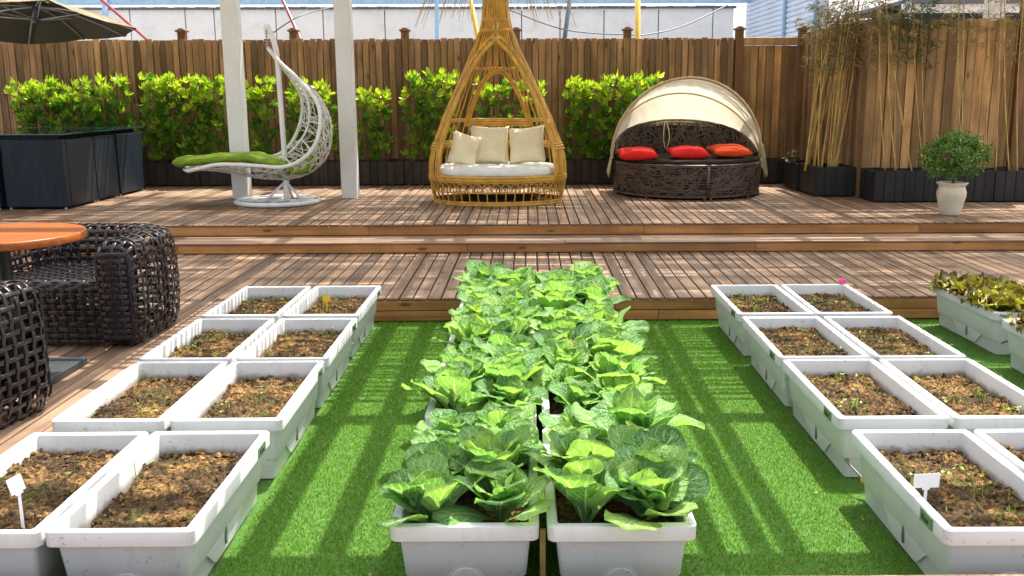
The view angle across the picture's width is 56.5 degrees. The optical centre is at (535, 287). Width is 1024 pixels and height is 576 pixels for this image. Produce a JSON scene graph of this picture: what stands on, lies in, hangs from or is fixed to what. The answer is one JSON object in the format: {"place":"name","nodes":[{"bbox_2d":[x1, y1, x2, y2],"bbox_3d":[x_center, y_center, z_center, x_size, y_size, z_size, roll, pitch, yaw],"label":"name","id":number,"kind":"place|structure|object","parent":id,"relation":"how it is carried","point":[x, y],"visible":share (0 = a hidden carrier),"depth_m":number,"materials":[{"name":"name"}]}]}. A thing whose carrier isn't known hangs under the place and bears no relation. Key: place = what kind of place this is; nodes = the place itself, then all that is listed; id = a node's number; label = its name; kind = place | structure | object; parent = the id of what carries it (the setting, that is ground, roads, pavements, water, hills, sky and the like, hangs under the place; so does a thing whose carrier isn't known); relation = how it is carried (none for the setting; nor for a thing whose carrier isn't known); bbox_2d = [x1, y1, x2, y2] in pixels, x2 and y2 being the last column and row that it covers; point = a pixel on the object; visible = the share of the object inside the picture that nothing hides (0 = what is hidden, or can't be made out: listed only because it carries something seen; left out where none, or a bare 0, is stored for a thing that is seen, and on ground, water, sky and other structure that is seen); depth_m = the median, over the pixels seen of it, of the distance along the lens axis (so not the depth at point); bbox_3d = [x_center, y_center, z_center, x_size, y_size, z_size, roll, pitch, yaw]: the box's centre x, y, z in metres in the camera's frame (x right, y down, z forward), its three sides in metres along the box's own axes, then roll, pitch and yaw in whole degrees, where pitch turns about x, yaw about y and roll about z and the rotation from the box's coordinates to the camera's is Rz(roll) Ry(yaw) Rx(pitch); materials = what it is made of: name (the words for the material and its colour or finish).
{"place":"outdoors","nodes":[
{"label":"outdoors","id":0,"kind":"place"},
{"bbox_2d":[3,75,85,126],"bbox_3d":[-5.701,-1.952,11.103,0.968,1.070,0.380,0,12,0],"label":"laurel shrub","id":1,"kind":"object","parent":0,"point":[55,103],"visible":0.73,"depth_m":11.02,"materials":[{"name":"green plant"}]},
{"bbox_2d":[67,0,900,45],"label":"sky","id":2,"kind":"structure","parent":0,"point":[740,12],"materials":[{"name":"white"}]},
{"bbox_2d":[207,318,1023,575],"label":"lawn","id":3,"kind":"structure","parent":0,"point":[264,488],"depth_m":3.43,"materials":[{"name":"plant"}]},
{"bbox_2d":[0,432,148,575],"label":"planter","id":4,"kind":"object","parent":3,"relation":"on","point":[42,463],"visible":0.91,"depth_m":3.00,"materials":[{"name":"white plastic"}]},
{"bbox_2d":[51,361,227,435],"bbox_3d":[-1.552,0.519,3.835,0.408,0.248,0.785,0,12,0],"label":"planter","id":5,"kind":"object","parent":3,"relation":"on","point":[90,412],"visible":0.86,"depth_m":3.82,"materials":[{"name":"white plastic"}]},
{"bbox_2d":[44,431,269,575],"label":"planter","id":6,"kind":"object","parent":3,"relation":"on","point":[89,533],"visible":1,"depth_m":2.85,"materials":[{"name":"white plastic"}]},
{"bbox_2d":[139,318,274,364],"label":"planter","id":7,"kind":"object","parent":3,"relation":"on","point":[247,333],"visible":0.58,"depth_m":4.72,"materials":[{"name":"white plastic"}]},
{"bbox_2d":[170,360,324,478],"bbox_3d":[-1.124,0.517,3.838,0.412,0.248,0.785,0,12,-1],"label":"planter","id":8,"kind":"object","parent":3,"relation":"on","point":[283,415],"visible":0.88,"depth_m":3.80,"materials":[{"name":"white plastic"}]},
{"bbox_2d":[202,286,310,322],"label":"planter","id":9,"kind":"object","parent":3,"relation":"on","point":[232,306],"visible":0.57,"depth_m":5.56,"materials":[{"name":"white plastic"}]},
{"bbox_2d":[2,289,1021,526],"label":"seedlings","id":10,"kind":"object","parent":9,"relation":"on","point":[961,467],"visible":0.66,"depth_m":3.89,"materials":[{"name":"plant"}]},
{"bbox_2d":[237,318,357,407],"bbox_3d":[-1.130,0.354,4.630,0.412,0.248,0.785,0,12,0],"label":"planter","id":11,"kind":"object","parent":3,"relation":"on","point":[334,356],"visible":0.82,"depth_m":4.68,"materials":[{"name":"white plastic"}]},
{"bbox_2d":[283,286,380,356],"bbox_3d":[-1.143,0.198,5.393,0.412,0.248,0.922,0,12,0],"label":"planter","id":12,"kind":"object","parent":3,"relation":"on","point":[350,307],"visible":0.69,"depth_m":5.51,"materials":[{"name":"white plastic"}]},
{"bbox_2d":[390,433,538,575],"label":"planter","id":13,"kind":"object","parent":3,"relation":"on","point":[489,547],"visible":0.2,"depth_m":2.63,"materials":[{"name":"white plastic"}]},
{"bbox_2d":[378,451,487,528],"bbox_3d":[-0.308,0.581,2.680,0.365,0.184,0.246,-9,14,-36],"label":"cabbage","id":14,"kind":"object","parent":13,"relation":"on","point":[424,486],"visible":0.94,"depth_m":2.66,"materials":[{"name":"green plant"}]},
{"bbox_2d":[413,408,478,437],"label":"cabbage","id":15,"kind":"object","parent":13,"relation":"on","point":[450,420],"visible":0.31,"depth_m":3.22,"materials":[{"name":"green plant"}]},
{"bbox_2d":[432,455,552,525],"bbox_3d":[-0.100,0.587,2.710,0.336,0.158,0.312,2,12,12],"label":"cabbage","id":16,"kind":"object","parent":13,"relation":"on","point":[515,488],"visible":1,"depth_m":2.68,"materials":[{"name":"green plant"}]},
{"bbox_2d":[450,423,540,478],"bbox_3d":[-0.115,0.525,2.917,0.360,0.195,0.365,-10,15,-39],"label":"cabbage","id":17,"kind":"object","parent":13,"relation":"on","point":[476,440],"visible":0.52,"depth_m":2.90,"materials":[{"name":"green plant"}]},
{"bbox_2d":[460,402,535,428],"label":"cabbage","id":18,"kind":"object","parent":13,"relation":"on","point":[496,415],"visible":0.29,"depth_m":3.25,"materials":[{"name":"green plant"}]},
{"bbox_2d":[425,361,536,426],"bbox_3d":[-0.205,0.509,3.862,0.408,0.248,0.785,0,12,0],"label":"planter","id":19,"kind":"object","parent":3,"relation":"on","point":[432,405],"depth_m":3.56,"materials":[{"name":"white plastic"}]},
{"bbox_2d":[401,360,506,409],"bbox_3d":[-0.287,0.394,3.565,0.385,0.194,0.333,11,16,42],"label":"cabbage","id":20,"kind":"object","parent":19,"relation":"on","point":[449,385],"visible":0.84,"depth_m":3.56,"materials":[{"name":"green plant"}]},
{"bbox_2d":[455,374,548,414],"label":"cabbage","id":21,"kind":"object","parent":19,"relation":"on","point":[510,388],"visible":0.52,"depth_m":3.57,"materials":[{"name":"green plant"}]},
{"bbox_2d":[476,351,548,408],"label":"cabbage","id":22,"kind":"object","parent":19,"relation":"on","point":[521,365],"visible":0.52,"depth_m":3.70,"materials":[{"name":"green plant"}]},
{"bbox_2d":[445,317,534,352],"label":"planter","id":23,"kind":"object","parent":3,"relation":"on","point":[452,338],"visible":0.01,"depth_m":4.58,"materials":[{"name":"white plastic"}]},
{"bbox_2d":[428,313,516,348],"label":"cabbage","id":24,"kind":"object","parent":23,"relation":"on","point":[462,328],"visible":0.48,"depth_m":4.34,"materials":[{"name":"green plant"}]},
{"bbox_2d":[541,361,589,427],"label":"planter","id":25,"kind":"object","parent":3,"relation":"on","point":[551,406],"visible":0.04,"depth_m":3.73,"materials":[{"name":"white plastic"}]},
{"bbox_2d":[530,362,599,391],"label":"cabbage","id":26,"kind":"object","parent":25,"relation":"on","point":[544,378],"visible":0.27,"depth_m":3.76,"materials":[{"name":"green plant"}]},
{"bbox_2d":[538,335,595,373],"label":"cabbage","id":27,"kind":"object","parent":25,"relation":"on","point":[556,352],"visible":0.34,"depth_m":3.94,"materials":[{"name":"green plant"}]},
{"bbox_2d":[547,376,608,410],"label":"cabbage","id":28,"kind":"object","parent":25,"relation":"on","point":[572,390],"visible":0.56,"depth_m":3.56,"materials":[{"name":"green plant"}]},
{"bbox_2d":[569,351,666,384],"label":"cabbage","id":29,"kind":"object","parent":25,"relation":"on","point":[606,364],"visible":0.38,"depth_m":3.72,"materials":[{"name":"green plant"}]},
{"bbox_2d":[581,368,661,403],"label":"cabbage","id":30,"kind":"object","parent":25,"relation":"on","point":[609,383],"visible":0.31,"depth_m":3.60,"materials":[{"name":"green plant"}]},
{"bbox_2d":[588,333,658,363],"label":"cabbage","id":31,"kind":"object","parent":25,"relation":"on","point":[630,349],"visible":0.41,"depth_m":4.04,"materials":[{"name":"green plant"}]},
{"bbox_2d":[542,428,695,575],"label":"planter","id":32,"kind":"object","parent":3,"relation":"on","point":[598,545],"visible":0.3,"depth_m":2.63,"materials":[{"name":"white plastic"}]},
{"bbox_2d":[519,428,614,468],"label":"cabbage","id":33,"kind":"object","parent":32,"relation":"on","point":[585,443],"visible":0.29,"depth_m":2.91,"materials":[{"name":"green plant"}]},
{"bbox_2d":[533,454,636,522],"bbox_3d":[0.140,0.565,2.714,0.254,0.203,0.301,-3,12,-13],"label":"cabbage","id":34,"kind":"object","parent":32,"relation":"on","point":[582,487],"visible":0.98,"depth_m":2.66,"materials":[{"name":"green plant"}]},
{"bbox_2d":[571,385,704,429],"bbox_3d":[0.355,0.439,3.256,0.445,0.224,0.350,2,13,10],"label":"cabbage","id":35,"kind":"object","parent":32,"relation":"on","point":[632,403],"visible":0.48,"depth_m":3.23,"materials":[{"name":"green plant"}]},
{"bbox_2d":[588,423,697,463],"bbox_3d":[0.339,0.531,2.862,0.271,0.202,0.410,10,16,42],"label":"cabbage","id":36,"kind":"object","parent":32,"relation":"on","point":[648,441],"visible":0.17,"depth_m":2.90,"materials":[{"name":"green plant"}]},
{"bbox_2d":[604,441,709,530],"bbox_3d":[0.272,0.573,2.691,0.388,0.192,0.410,17,29,29],"label":"cabbage","id":37,"kind":"object","parent":32,"relation":"on","point":[678,483],"visible":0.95,"depth_m":2.67,"materials":[{"name":"green plant"}]},
{"bbox_2d":[711,284,813,355],"bbox_3d":[1.270,0.176,5.457,0.412,0.248,0.785,0,12,-1],"label":"planter","id":38,"kind":"object","parent":3,"relation":"on","point":[731,315],"visible":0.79,"depth_m":5.48,"materials":[{"name":"white plastic"}]},
{"bbox_2d":[742,316,869,405],"bbox_3d":[1.280,0.346,4.627,0.412,0.248,0.785,0,12,0],"label":"planter","id":39,"kind":"object","parent":3,"relation":"on","point":[768,355],"visible":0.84,"depth_m":4.63,"materials":[{"name":"white plastic"}]},
{"bbox_2d":[781,284,891,319],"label":"planter","id":40,"kind":"object","parent":3,"relation":"on","point":[826,294],"visible":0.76,"depth_m":5.54,"materials":[{"name":"white plastic"}]},
{"bbox_2d":[782,358,948,482],"bbox_3d":[1.288,0.523,3.766,0.412,0.248,0.932,0,12,-1],"label":"planter","id":41,"kind":"object","parent":3,"relation":"on","point":[828,424],"visible":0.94,"depth_m":3.78,"materials":[{"name":"white plastic"}]},
{"bbox_2d":[824,316,965,361],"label":"planter","id":42,"kind":"object","parent":3,"relation":"on","point":[906,335],"visible":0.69,"depth_m":4.68,"materials":[{"name":"white plastic"}]},
{"bbox_2d":[851,429,1023,574],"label":"planter","id":43,"kind":"object","parent":3,"relation":"on","point":[931,536],"visible":0.92,"depth_m":2.92,"materials":[{"name":"white plastic"}]},
{"bbox_2d":[879,358,1023,434],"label":"planter","id":44,"kind":"object","parent":3,"relation":"on","point":[963,374],"visible":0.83,"depth_m":3.88,"materials":[{"name":"white plastic"}]},
{"bbox_2d":[932,288,1020,354],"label":"planter","id":45,"kind":"object","parent":3,"relation":"on","point":[981,327],"visible":0.41,"depth_m":5.34,"materials":[{"name":"white plastic"}]},
{"bbox_2d":[969,290,1023,318],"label":"red lettuce","id":46,"kind":"object","parent":45,"relation":"on","point":[1011,302],"visible":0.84,"depth_m":5.12,"materials":[{"name":"green plant"}]},
{"bbox_2d":[974,429,1023,472],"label":"planter","id":47,"kind":"object","parent":3,"relation":"on","point":[999,441],"visible":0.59,"depth_m":3.29,"materials":[{"name":"white plastic"}]},
{"label":"ground","id":48,"kind":"structure","parent":0,"visible":0},
{"bbox_2d":[0,26,745,160],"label":"wooden fence","id":49,"kind":"object","parent":48,"relation":"on","point":[554,63],"visible":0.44,"depth_m":11.30,"materials":[{"name":"brown wood"}]},
{"bbox_2d":[54,0,751,39],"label":"steel gantry","id":50,"kind":"object","parent":48,"relation":"on","point":[436,3],"visible":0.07,"depth_m":14.94,"materials":[{"name":"metal"}]},
{"bbox_2d":[76,5,736,41],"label":"building","id":51,"kind":"structure","parent":48,"relation":"on","point":[204,23],"depth_m":15.44,"materials":[{"name":"tile"}]},
{"bbox_2d":[57,183,1023,321],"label":"deck underframe","id":52,"kind":"object","parent":48,"relation":"on","point":[569,252],"depth_m":7.64,"materials":[{"name":"wood"}]},
{"bbox_2d":[0,250,1023,575],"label":"deck","id":53,"kind":"structure","parent":52,"relation":"on","point":[208,282],"depth_m":6.68,"materials":[{"name":"brown wood"}]},
{"bbox_2d":[0,280,51,429],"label":"woven armchair","id":54,"kind":"object","parent":53,"relation":"on","point":[24,377],"visible":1,"depth_m":3.70,"materials":[{"name":"wicker"}]},
{"bbox_2d":[0,223,87,384],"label":"round table","id":55,"kind":"object","parent":53,"relation":"on","point":[18,236],"visible":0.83,"depth_m":4.23,"materials":[{"name":"brown wood"}]},
{"bbox_2d":[0,222,179,345],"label":"woven armchair","id":56,"kind":"object","parent":53,"relation":"on","point":[71,287],"visible":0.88,"depth_m":4.78,"materials":[{"name":"wicker"}]},
{"bbox_2d":[10,223,1023,254],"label":"step edge","id":57,"kind":"object","parent":53,"relation":"on","point":[587,229],"visible":0.92,"depth_m":7.92,"materials":[{"name":"brown wood"}]},
{"bbox_2d":[374,298,938,320],"bbox_3d":[2.281,0.126,5.964,8.153,0.126,0.025,0,12,0],"label":"deck edge","id":58,"kind":"object","parent":53,"relation":"attached to","point":[644,309],"visible":0.26,"depth_m":5.94,"materials":[{"name":"brown wood"}]},
{"bbox_2d":[0,182,1023,226],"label":"deck","id":59,"kind":"structure","parent":52,"relation":"on","point":[371,205],"depth_m":8.83,"materials":[{"name":"brown wood"}]},
{"bbox_2d":[0,137,97,209],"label":"planter box","id":60,"kind":"object","parent":59,"relation":"on","point":[49,172],"visible":1,"depth_m":8.96,"materials":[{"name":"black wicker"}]},
{"bbox_2d":[0,0,135,45],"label":"parasol","id":61,"kind":"object","parent":59,"relation":"on","point":[28,22],"visible":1,"depth_m":10.01,"materials":[{"name":"fabric"}]},
{"bbox_2d":[0,127,143,139],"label":"wicker table","id":62,"kind":"object","parent":59,"relation":"on","point":[11,133],"visible":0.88,"depth_m":9.54,"materials":[{"name":"black glass"}]},
{"bbox_2d":[88,134,118,200],"bbox_3d":[-4.745,-1.246,9.839,0.620,0.655,0.495,0,12,0],"label":"wicker chair","id":63,"kind":"object","parent":59,"relation":"on","point":[105,165],"visible":0.41,"depth_m":9.81,"materials":[{"name":"black wicker"}]},
{"bbox_2d":[113,132,145,195],"bbox_3d":[-4.744,-1.368,10.435,0.630,0.655,0.660,0,12,0],"label":"wicker chair","id":64,"kind":"object","parent":59,"relation":"on","point":[129,161],"visible":0.39,"depth_m":10.38,"materials":[{"name":"black wicker"}]},
{"bbox_2d":[143,160,200,184],"bbox_3d":[-4.558,-1.377,11.337,1.196,0.284,0.304,0,12,0],"label":"planter box","id":65,"kind":"object","parent":59,"relation":"on","point":[167,172],"visible":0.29,"depth_m":11.20,"materials":[{"name":"brown wood"}]},
{"bbox_2d":[77,72,138,131],"bbox_3d":[-4.976,-1.969,11.113,0.719,1.092,0.387,0,12,0],"label":"laurel shrub","id":66,"kind":"object","parent":65,"relation":"on","point":[97,111],"visible":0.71,"depth_m":11.03,"materials":[{"name":"green plant"}]},
{"bbox_2d":[138,70,229,162],"bbox_3d":[-4.082,-1.976,11.103,1.148,1.109,0.403,0,12,0],"label":"laurel shrub","id":67,"kind":"object","parent":65,"relation":"on","point":[161,85],"visible":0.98,"depth_m":11.06,"materials":[{"name":"green plant"}]},
{"bbox_2d":[200,159,302,184],"bbox_3d":[-3.358,-1.383,11.346,1.195,0.284,0.304,0,12,0],"label":"planter box","id":68,"kind":"object","parent":59,"relation":"on","point":[212,178],"visible":0.24,"depth_m":11.21,"materials":[{"name":"brown wood"}]},
{"bbox_2d":[245,75,277,154],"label":"laurel shrub","id":69,"kind":"object","parent":68,"relation":"on","point":[260,110],"visible":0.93,"depth_m":11.08,"materials":[{"name":"green plant"}]},
{"bbox_2d":[182,24,331,207],"bbox_3d":[-2.761,-1.684,9.290,1.577,1.716,0.846,0,12,0],"label":"hanging chair","id":70,"kind":"object","parent":59,"relation":"on","point":[287,198],"visible":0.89,"depth_m":9.24,"materials":[{"name":"wicker"}]},
{"bbox_2d":[172,116,332,174],"bbox_3d":[-2.764,-1.402,9.348,1.499,0.570,0.470,0,12,0],"label":"lounge cushion","id":71,"kind":"object","parent":70,"relation":"on","point":[259,157],"visible":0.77,"depth_m":9.17,"materials":[{"name":"fabric"}]},
{"bbox_2d":[303,159,405,184],"bbox_3d":[-2.158,-1.389,11.354,1.196,0.283,0.304,0,12,0],"label":"planter box","id":72,"kind":"object","parent":59,"relation":"on","point":[377,172],"visible":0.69,"depth_m":11.21,"materials":[{"name":"brown wood"}]},
{"bbox_2d":[279,75,338,159],"bbox_3d":[-2.653,-1.955,11.125,0.740,1.045,0.418,0,12,0],"label":"laurel shrub","id":73,"kind":"object","parent":72,"relation":"on","point":[293,98],"visible":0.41,"depth_m":11.08,"materials":[{"name":"green plant"}]},
{"bbox_2d":[355,85,393,161],"bbox_3d":[-1.925,-1.903,11.134,0.534,0.936,0.402,0,12,0],"label":"laurel shrub","id":74,"kind":"object","parent":72,"relation":"on","point":[372,127],"visible":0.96,"depth_m":11.09,"materials":[{"name":"green plant"}]},
{"bbox_2d":[404,159,453,183],"bbox_3d":[-0.959,-1.395,11.363,1.196,0.284,0.304,0,12,0],"label":"planter box","id":75,"kind":"object","parent":59,"relation":"on","point":[416,171],"visible":0.25,"depth_m":11.21,"materials":[{"name":"brown wood"}]},
{"bbox_2d":[398,67,459,161],"bbox_3d":[-1.213,-2.006,11.124,0.776,1.140,0.395,0,12,0],"label":"laurel shrub","id":76,"kind":"object","parent":75,"relation":"on","point":[417,83],"visible":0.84,"depth_m":11.07,"materials":[{"name":"green plant"}]},
{"bbox_2d":[472,76,513,150],"bbox_3d":[-0.481,-1.969,11.139,0.569,1.047,0.331,0,12,0],"label":"laurel shrub","id":77,"kind":"object","parent":75,"relation":"on","point":[503,90],"visible":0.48,"depth_m":11.08,"materials":[{"name":"green plant"}]},
{"bbox_2d":[415,0,576,206],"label":"rattan nest chair","id":78,"kind":"object","parent":59,"relation":"on","point":[496,14],"visible":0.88,"depth_m":9.26,"materials":[{"name":"wicker"}]},
{"bbox_2d":[440,161,553,176],"bbox_3d":[-0.383,-1.195,9.511,1.168,0.108,0.885,0,12,0],"label":"seat cushion","id":79,"kind":"object","parent":78,"relation":"on","point":[501,169],"visible":0.84,"depth_m":9.15,"materials":[{"name":"white fabric"}]},
{"bbox_2d":[470,125,508,163],"bbox_3d":[-0.469,-1.432,9.544,0.408,0.395,0.190,0,12,0],"label":"pillow","id":80,"kind":"object","parent":79,"relation":"on","point":[492,147],"visible":0.85,"depth_m":9.49,"materials":[{"name":"beige fabric"}]},
{"bbox_2d":[508,125,545,163],"bbox_3d":[-0.091,-1.418,9.455,0.380,0.404,0.210,0,12,0],"label":"pillow","id":81,"kind":"object","parent":79,"relation":"on","point":[526,145],"visible":1,"depth_m":9.40,"materials":[{"name":"beige fabric"}]},
{"bbox_2d":[465,69,531,126],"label":"chair back frame","id":82,"kind":"structure","parent":78,"relation":"in","point":[492,122],"depth_m":9.75,"materials":[{"name":"yellow wicker"}]},
{"bbox_2d":[509,158,606,183],"bbox_3d":[0.241,-1.401,11.371,1.196,0.284,0.304,0,12,0],"label":"planter box","id":83,"kind":"object","parent":59,"relation":"on","point":[586,171],"visible":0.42,"depth_m":11.23,"materials":[{"name":"brown wood"}]},
{"bbox_2d":[607,159,615,183],"bbox_3d":[1.441,-1.407,11.379,1.196,0.284,0.304,0,12,0],"label":"planter box","id":84,"kind":"object","parent":59,"relation":"on","point":[610,180],"visible":0.06,"depth_m":11.24,"materials":[{"name":"brown wood"}]},
{"bbox_2d":[560,69,664,160],"bbox_3d":[0.910,-2.002,11.147,1.259,1.108,0.412,0,12,0],"label":"laurel shrub","id":85,"kind":"object","parent":84,"relation":"on","point":[576,125],"visible":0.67,"depth_m":11.10,"materials":[{"name":"green plant"}]},
{"bbox_2d":[219,0,1005,198],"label":"pergola","id":86,"kind":"object","parent":59,"relation":"on","point":[232,42],"visible":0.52,"depth_m":9.67,"materials":[{"name":"white paint"}]},
{"bbox_2d":[607,76,767,199],"bbox_3d":[1.622,-1.639,10.211,1.715,1.231,1.610,0,12,0],"label":"canopy daybed","id":87,"kind":"object","parent":59,"relation":"on","point":[661,117],"visible":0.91,"depth_m":10.29,"materials":[{"name":"wicker"}]},
{"bbox_2d":[799,163,855,195],"bbox_3d":[3.088,-1.162,10.117,0.416,0.302,0.582,0,12,0],"label":"planter box","id":88,"kind":"object","parent":59,"relation":"on","point":[825,180],"visible":0.92,"depth_m":9.85,"materials":[{"name":"wood"}]},
{"bbox_2d":[790,0,903,170],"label":"bamboo plant","id":89,"kind":"object","parent":88,"relation":"in","point":[815,136],"visible":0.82,"depth_m":9.97,"materials":[{"name":"beige plant"}]},
{"bbox_2d":[818,0,901,166],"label":"bamboo plant","id":90,"kind":"object","parent":88,"relation":"on","point":[833,161],"visible":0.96,"depth_m":9.74,"materials":[{"name":"beige plant"}]},
{"bbox_2d":[799,20,870,196],"bbox_3d":[3.262,-1.847,10.574,0.062,2.044,1.904,-1,12,-4],"label":"side fence","id":91,"kind":"object","parent":59,"relation":"on","point":[851,148],"visible":0.27,"depth_m":10.10,"materials":[{"name":"brown wood"}]},
{"bbox_2d":[859,167,995,201],"bbox_3d":[3.889,-1.041,9.504,1.180,0.304,0.424,0,12,0],"label":"planter box","id":92,"kind":"object","parent":59,"relation":"on","point":[878,184],"visible":0.69,"depth_m":9.30,"materials":[{"name":"wood"}]},
{"bbox_2d":[860,0,923,171],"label":"bamboo plant","id":93,"kind":"object","parent":92,"relation":"on","point":[890,29],"visible":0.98,"depth_m":9.33,"materials":[{"name":"beige plant"}]},
{"bbox_2d":[886,0,948,169],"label":"bamboo plant","id":94,"kind":"object","parent":92,"relation":"in","point":[928,14],"visible":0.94,"depth_m":9.26,"materials":[{"name":"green plant"}]},
{"bbox_2d":[936,181,968,215],"bbox_3d":[3.648,-0.787,8.369,0.260,0.286,0.260,0,12,0],"label":"flower pot","id":95,"kind":"object","parent":59,"relation":"on","point":[951,197],"visible":0.99,"depth_m":8.29,"materials":[{"name":"beige ceramic"}]},
{"bbox_2d":[915,126,995,182],"bbox_3d":[3.658,-1.144,8.296,0.643,0.524,0.606,-6,13,-28],"label":"potted tree","id":96,"kind":"object","parent":95,"relation":"in","point":[958,157],"visible":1,"depth_m":8.23,"materials":[{"name":"green plant"}]},
{"bbox_2d":[986,167,1023,200],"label":"planter box","id":97,"kind":"object","parent":59,"relation":"on","point":[1008,185],"visible":0.66,"depth_m":9.31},
{"bbox_2d":[966,0,1023,170],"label":"bamboo plant","id":98,"kind":"object","parent":97,"relation":"on","point":[997,27],"visible":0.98,"depth_m":9.35,"materials":[{"name":"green plant"}]},
{"bbox_2d":[67,233,1023,245],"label":"deck step","id":99,"kind":"object","parent":52,"relation":"on","point":[597,239],"visible":0.8,"depth_m":7.71,"materials":[{"name":"brown wood"}]},
{"bbox_2d":[741,26,809,157],"bbox_3d":[2.828,-2.012,11.472,0.790,2.209,0.126,0,12,0],"label":"fence panel","id":100,"kind":"object","parent":52,"relation":"on","point":[769,80],"visible":0.54,"depth_m":11.39,"materials":[{"name":"brown wood"}]},
{"bbox_2d":[744,0,828,132],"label":"clad building","id":101,"kind":"structure","parent":48,"relation":"on","point":[769,18],"depth_m":13.34,"materials":[{"name":"blue metal"}]},
{"bbox_2d":[842,0,1019,22],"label":"building","id":102,"kind":"structure","parent":48,"relation":"on","point":[976,6],"depth_m":12.55,"materials":[{"name":"tile"}]},
{"bbox_2d":[859,0,1023,197],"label":"wooden fence","id":103,"kind":"object","parent":48,"relation":"on","point":[939,102],"visible":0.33,"depth_m":9.56,"materials":[{"name":"brown wood"}]},
{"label":"planter","id":104,"kind":"object","parent":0,"visible":0},
{"bbox_2d":[566,276,631,304],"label":"cabbage","id":105,"kind":"object","parent":104,"relation":"on","point":[594,288],"visible":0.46,"depth_m":5.22,"materials":[{"name":"green plant"}]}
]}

